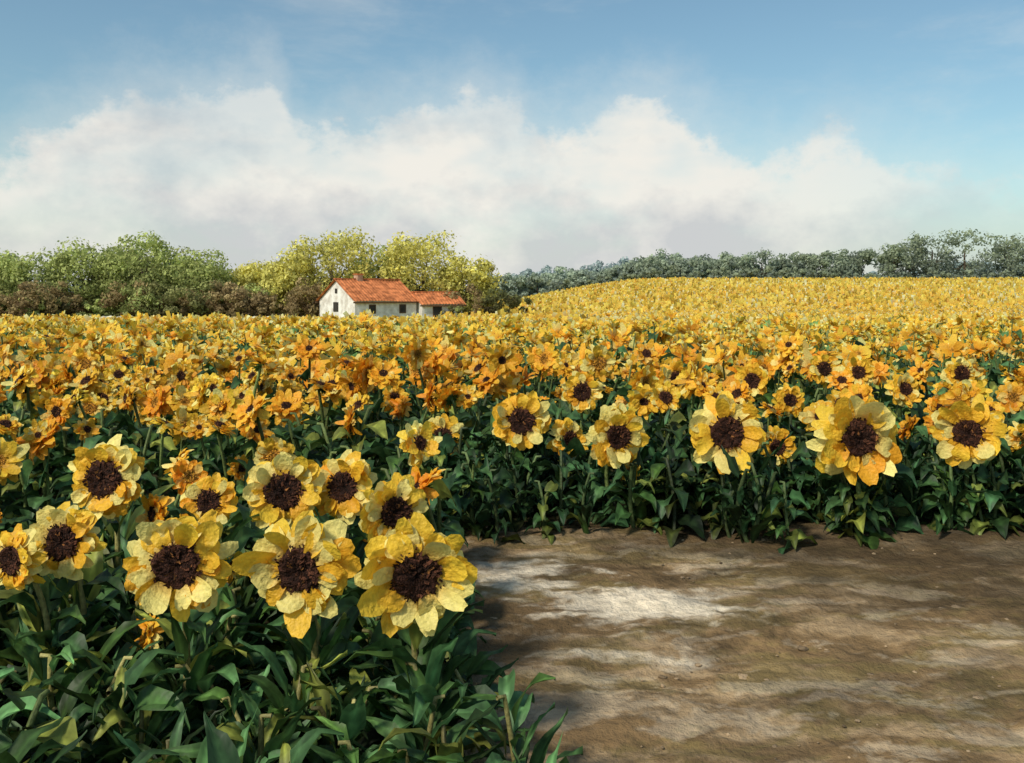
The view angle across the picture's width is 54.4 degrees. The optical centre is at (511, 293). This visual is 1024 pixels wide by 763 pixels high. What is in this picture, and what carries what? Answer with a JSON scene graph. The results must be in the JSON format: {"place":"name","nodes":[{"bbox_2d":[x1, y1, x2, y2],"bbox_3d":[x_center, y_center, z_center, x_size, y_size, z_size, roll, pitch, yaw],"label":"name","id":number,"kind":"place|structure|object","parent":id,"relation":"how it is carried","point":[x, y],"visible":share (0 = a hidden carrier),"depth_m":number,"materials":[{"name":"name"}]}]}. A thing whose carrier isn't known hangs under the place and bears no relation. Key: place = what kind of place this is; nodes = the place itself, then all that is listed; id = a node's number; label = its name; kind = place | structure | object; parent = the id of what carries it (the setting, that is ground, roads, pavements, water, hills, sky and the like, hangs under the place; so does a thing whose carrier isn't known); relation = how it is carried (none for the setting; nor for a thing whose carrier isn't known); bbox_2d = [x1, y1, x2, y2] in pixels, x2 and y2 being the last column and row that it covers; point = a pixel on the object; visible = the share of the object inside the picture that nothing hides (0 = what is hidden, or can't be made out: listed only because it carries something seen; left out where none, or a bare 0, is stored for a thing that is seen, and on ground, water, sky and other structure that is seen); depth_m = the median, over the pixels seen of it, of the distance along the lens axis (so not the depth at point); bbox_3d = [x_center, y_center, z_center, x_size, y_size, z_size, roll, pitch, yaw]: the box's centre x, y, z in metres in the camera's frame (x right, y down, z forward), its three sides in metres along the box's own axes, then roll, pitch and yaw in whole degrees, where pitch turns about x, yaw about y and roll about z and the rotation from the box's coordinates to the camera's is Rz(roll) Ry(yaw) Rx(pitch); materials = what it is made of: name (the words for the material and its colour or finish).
{"place":"outdoors","nodes":[
{"label":"outdoors","id":0,"kind":"place"},
{"bbox_2d":[0,512,582,762],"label":"sunflower","id":1,"kind":"object","parent":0,"point":[108,728],"depth_m":3.33,"materials":[{"name":"green plant"}]},
{"bbox_2d":[0,331,1023,739],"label":"sunflower field","id":2,"kind":"structure","parent":0,"point":[252,409],"depth_m":6.91,"materials":[{"name":"yellow plant"}]},
{"bbox_2d":[93,384,119,431],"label":"sunflower","id":3,"kind":"object","parent":2,"relation":"on","point":[107,393],"visible":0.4,"depth_m":7.99,"materials":[{"name":"yellow plant"}]},
{"bbox_2d":[387,408,1023,553],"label":"sunflower foliage","id":4,"kind":"object","parent":2,"relation":"on","point":[788,498],"visible":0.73,"depth_m":5.85,"materials":[{"name":"green plant"}]},
{"bbox_2d":[0,302,1023,427],"bbox_3d":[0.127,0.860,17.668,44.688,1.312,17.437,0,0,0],"label":"sunflower field","id":5,"kind":"structure","parent":0,"point":[714,339],"depth_m":13.93,"materials":[{"name":"yellow plant"}]},
{"bbox_2d":[0,366,1023,762],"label":"sunflower","id":6,"kind":"object","parent":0,"point":[64,732],"depth_m":5.62,"materials":[{"name":"plant"}]},
{"bbox_2d":[0,0,1023,286],"label":"sky","id":7,"kind":"structure","parent":0,"point":[574,134],"materials":[{"name":"blue"}]},
{"bbox_2d":[1,291,1023,762],"bbox_3d":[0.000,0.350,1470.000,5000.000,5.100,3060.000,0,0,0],"label":"ground","id":8,"kind":"structure","parent":0,"point":[701,513],"depth_m":6.20,"materials":[{"name":"soil"}]},
{"bbox_2d":[0,250,35,309],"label":"broadleaf tree","id":9,"kind":"object","parent":8,"relation":"on","point":[1,255],"visible":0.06,"depth_m":106.42,"materials":[{"name":"green plant"}]},
{"bbox_2d":[0,246,75,310],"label":"broadleaf tree","id":10,"kind":"object","parent":8,"relation":"on","point":[13,270],"visible":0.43,"depth_m":101.47,"materials":[{"name":"green plant"}]},
{"bbox_2d":[0,523,112,726],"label":"sunflower","id":11,"kind":"object","parent":8,"relation":"on","point":[22,559],"visible":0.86,"depth_m":3.65,"materials":[{"name":"green plant"}]},
{"bbox_2d":[14,501,126,688],"bbox_3d":[-1.678,1.237,3.830,0.522,0.881,0.553,0,0,-34],"label":"sunflower","id":12,"kind":"object","parent":8,"relation":"on","point":[73,546],"visible":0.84,"depth_m":3.75,"materials":[{"name":"yellow plant"}]},
{"bbox_2d":[34,236,132,315],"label":"broadleaf tree","id":13,"kind":"object","parent":8,"relation":"on","point":[67,259],"visible":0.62,"depth_m":102.55,"materials":[{"name":"green plant"}]},
{"bbox_2d":[87,245,148,315],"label":"broadleaf tree","id":14,"kind":"object","parent":8,"relation":"on","point":[126,262],"visible":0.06,"depth_m":106.82,"materials":[{"name":"green plant"}]},
{"bbox_2d":[68,434,174,653],"bbox_3d":[-1.779,1.116,4.449,0.496,0.993,0.617,0,0,28],"label":"sunflower","id":15,"kind":"object","parent":8,"relation":"on","point":[106,487],"visible":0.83,"depth_m":4.28,"materials":[{"name":"yellow plant"}]},
{"bbox_2d":[89,230,184,316],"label":"broadleaf tree","id":16,"kind":"object","parent":8,"relation":"on","point":[115,263],"visible":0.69,"depth_m":101.70,"materials":[{"name":"green plant"}]},
{"bbox_2d":[132,245,218,314],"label":"broadleaf tree","id":17,"kind":"object","parent":8,"relation":"on","point":[188,248],"visible":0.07,"depth_m":105.62,"materials":[{"name":"green plant"}]},
{"bbox_2d":[155,248,243,315],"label":"broadleaf tree","id":18,"kind":"object","parent":8,"relation":"on","point":[210,271],"visible":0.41,"depth_m":101.75,"materials":[{"name":"green plant"}]},
{"bbox_2d":[136,472,273,640],"bbox_3d":[-1.256,1.185,4.088,0.530,0.924,0.644,0,0,-17],"label":"sunflower","id":19,"kind":"object","parent":8,"relation":"on","point":[200,498],"visible":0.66,"depth_m":4.00,"materials":[{"name":"yellow plant"}]},
{"bbox_2d":[0,277,486,316],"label":"hedge","id":20,"kind":"object","parent":8,"relation":"on","point":[45,299],"visible":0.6,"depth_m":98.30,"materials":[{"name":"green plant"}]},
{"bbox_2d":[226,260,285,305],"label":"broadleaf tree","id":21,"kind":"object","parent":8,"relation":"on","point":[251,273],"visible":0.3,"depth_m":104.09,"materials":[{"name":"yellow plant"}]},
{"bbox_2d":[230,452,357,672],"bbox_3d":[-0.960,1.146,4.259,0.538,0.982,0.523,0,0,-37],"label":"sunflower","id":22,"kind":"object","parent":8,"relation":"on","point":[285,487],"visible":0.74,"depth_m":4.08,"materials":[{"name":"yellow plant"}]},
{"bbox_2d":[258,248,329,315],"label":"broadleaf tree","id":23,"kind":"object","parent":8,"relation":"on","point":[278,269],"visible":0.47,"depth_m":102.13,"materials":[{"name":"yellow plant"}]},
{"bbox_2d":[230,510,384,737],"bbox_3d":[-0.723,1.229,3.550,0.541,0.968,0.569,0,0,-17],"label":"sunflower","id":24,"kind":"object","parent":8,"relation":"on","point":[302,568],"visible":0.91,"depth_m":3.38,"materials":[{"name":"yellow plant"}]},
{"bbox_2d":[276,226,383,312],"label":"broadleaf tree","id":25,"kind":"object","parent":8,"relation":"on","point":[327,250],"visible":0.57,"depth_m":103.14,"materials":[{"name":"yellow plant"}]},
{"bbox_2d":[313,449,377,629],"bbox_3d":[-0.671,1.148,4.344,0.615,0.950,0.589,0,0,43],"label":"sunflower","id":26,"kind":"object","parent":8,"relation":"on","point":[350,477],"visible":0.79,"depth_m":4.19,"materials":[{"name":"yellow plant"}]},
{"bbox_2d":[344,241,416,289],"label":"broadleaf tree","id":27,"kind":"object","parent":8,"relation":"on","point":[373,262],"visible":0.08,"depth_m":106.63,"materials":[{"name":"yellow plant"}]},
{"bbox_2d":[315,274,465,317],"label":"farmhouse","id":28,"kind":"object","parent":8,"relation":"on","point":[357,294],"visible":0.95,"depth_m":95.95,"materials":[{"name":"paint"}]},
{"bbox_2d":[333,302,337,311],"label":"gable window","id":29,"kind":"structure","parent":28,"relation":"in","point":[335,304],"depth_m":95.12,"materials":[{"name":"black glass"}]},
{"bbox_2d":[370,305,374,312],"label":"window","id":30,"kind":"structure","parent":28,"relation":"in","point":[372,307],"depth_m":93.67,"materials":[{"name":"black glass"}]},
{"bbox_2d":[400,305,405,311],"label":"window","id":31,"kind":"structure","parent":28,"relation":"in","point":[402,307],"depth_m":95.87,"materials":[{"name":"black glass"}]},
{"bbox_2d":[336,472,472,685],"bbox_3d":[-0.445,1.181,3.946,0.575,0.983,0.455,0,0,-19],"label":"sunflower","id":32,"kind":"object","parent":8,"relation":"on","point":[388,505],"visible":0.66,"depth_m":3.78,"materials":[{"name":"yellow plant"}]},
{"bbox_2d":[370,230,471,295],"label":"broadleaf tree","id":33,"kind":"object","parent":8,"relation":"on","point":[403,253],"visible":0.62,"depth_m":102.77,"materials":[{"name":"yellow plant"}]},
{"bbox_2d":[428,413,464,472],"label":"sunflower","id":34,"kind":"object","parent":8,"relation":"on","point":[443,424],"visible":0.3,"depth_m":6.39,"materials":[{"name":"yellow plant"}]},
{"bbox_2d":[434,254,507,313],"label":"broadleaf tree","id":35,"kind":"object","parent":8,"relation":"on","point":[475,274],"visible":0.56,"depth_m":102.43,"materials":[{"name":"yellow plant"}]},
{"bbox_2d":[439,288,536,314],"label":"bush","id":36,"kind":"object","parent":8,"relation":"on","point":[513,301],"visible":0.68,"depth_m":96.35,"materials":[{"name":"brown plant"}]},
{"bbox_2d":[492,390,550,515],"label":"sunflower","id":37,"kind":"object","parent":8,"relation":"on","point":[522,421],"visible":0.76,"depth_m":6.18,"materials":[{"name":"yellow plant"}]},
{"bbox_2d":[71,255,1023,290],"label":"distant woods","id":38,"kind":"object","parent":8,"relation":"on","point":[599,266],"visible":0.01,"depth_m":388.64,"materials":[{"name":"green plant"}]},
{"bbox_2d":[546,417,589,494],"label":"sunflower","id":39,"kind":"object","parent":8,"relation":"on","point":[568,429],"visible":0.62,"depth_m":6.29,"materials":[{"name":"yellow plant"}]},
{"bbox_2d":[561,371,602,432],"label":"sunflower","id":40,"kind":"object","parent":8,"relation":"on","point":[581,392],"visible":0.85,"depth_m":7.48,"materials":[{"name":"yellow plant"}]},
{"bbox_2d":[575,403,649,523],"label":"sunflower","id":41,"kind":"object","parent":8,"relation":"on","point":[619,436],"visible":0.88,"depth_m":5.88,"materials":[{"name":"yellow plant"}]},
{"bbox_2d":[653,360,696,419],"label":"sunflower","id":42,"kind":"object","parent":8,"relation":"on","point":[672,371],"visible":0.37,"depth_m":7.98,"materials":[{"name":"yellow plant"}]},
{"bbox_2d":[689,391,765,524],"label":"sunflower","id":43,"kind":"object","parent":8,"relation":"on","point":[728,423],"visible":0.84,"depth_m":5.77,"materials":[{"name":"yellow plant"}]},
{"bbox_2d":[734,362,770,422],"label":"sunflower","id":44,"kind":"object","parent":8,"relation":"on","point":[755,376],"visible":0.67,"depth_m":7.98,"materials":[{"name":"yellow plant"}]},
{"bbox_2d":[484,228,1023,296],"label":"distant tree line","id":45,"kind":"object","parent":8,"relation":"on","point":[726,264],"visible":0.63,"depth_m":226.98,"materials":[{"name":"green plant"}]},
{"bbox_2d":[747,425,796,497],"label":"sunflower","id":46,"kind":"object","parent":8,"relation":"on","point":[776,434],"visible":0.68,"depth_m":6.18,"materials":[{"name":"yellow plant"}]},
{"bbox_2d":[771,382,804,466],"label":"sunflower","id":47,"kind":"object","parent":8,"relation":"on","point":[789,400],"visible":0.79,"depth_m":7.19,"materials":[{"name":"yellow plant"}]},
{"bbox_2d":[805,353,844,401],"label":"sunflower","id":48,"kind":"object","parent":8,"relation":"on","point":[822,367],"visible":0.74,"depth_m":8.79,"materials":[{"name":"yellow plant"}]},
{"bbox_2d":[806,395,901,549],"bbox_3d":[1.972,1.017,5.660,0.583,0.898,0.417,0,0,-38],"label":"sunflower","id":49,"kind":"object","parent":8,"relation":"on","point":[855,439],"visible":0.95,"depth_m":5.57,"materials":[{"name":"yellow plant"}]},
{"bbox_2d":[844,357,875,384],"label":"sunflower","id":50,"kind":"object","parent":8,"relation":"on","point":[861,372],"visible":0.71,"depth_m":8.97,"materials":[{"name":"yellow plant"}]},
{"bbox_2d":[884,373,924,435],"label":"sunflower","id":51,"kind":"object","parent":8,"relation":"on","point":[903,390],"visible":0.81,"depth_m":7.49,"materials":[{"name":"yellow plant"}]},
{"bbox_2d":[932,357,979,396],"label":"sunflower","id":52,"kind":"object","parent":8,"relation":"on","point":[957,370],"visible":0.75,"depth_m":8.59,"materials":[{"name":"yellow plant"}]},
{"bbox_2d":[929,393,1007,531],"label":"sunflower","id":53,"kind":"object","parent":8,"relation":"on","point":[964,434],"visible":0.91,"depth_m":5.79,"materials":[{"name":"yellow plant"}]},
{"bbox_2d":[442,521,1023,762],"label":"dirt path","id":54,"kind":"structure","parent":0,"point":[583,597],"depth_m":4.43,"materials":[{"name":"brown soil"}]},
{"bbox_2d":[491,527,1023,762],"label":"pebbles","id":55,"kind":"object","parent":54,"relation":"on","point":[800,648],"visible":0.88,"depth_m":4.15,"materials":[{"name":"stone"}]},
{"bbox_2d":[449,276,1023,316],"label":"sunflower field","id":56,"kind":"structure","parent":0,"point":[621,295],"depth_m":120.67,"materials":[{"name":"yellow plant"}]}
]}

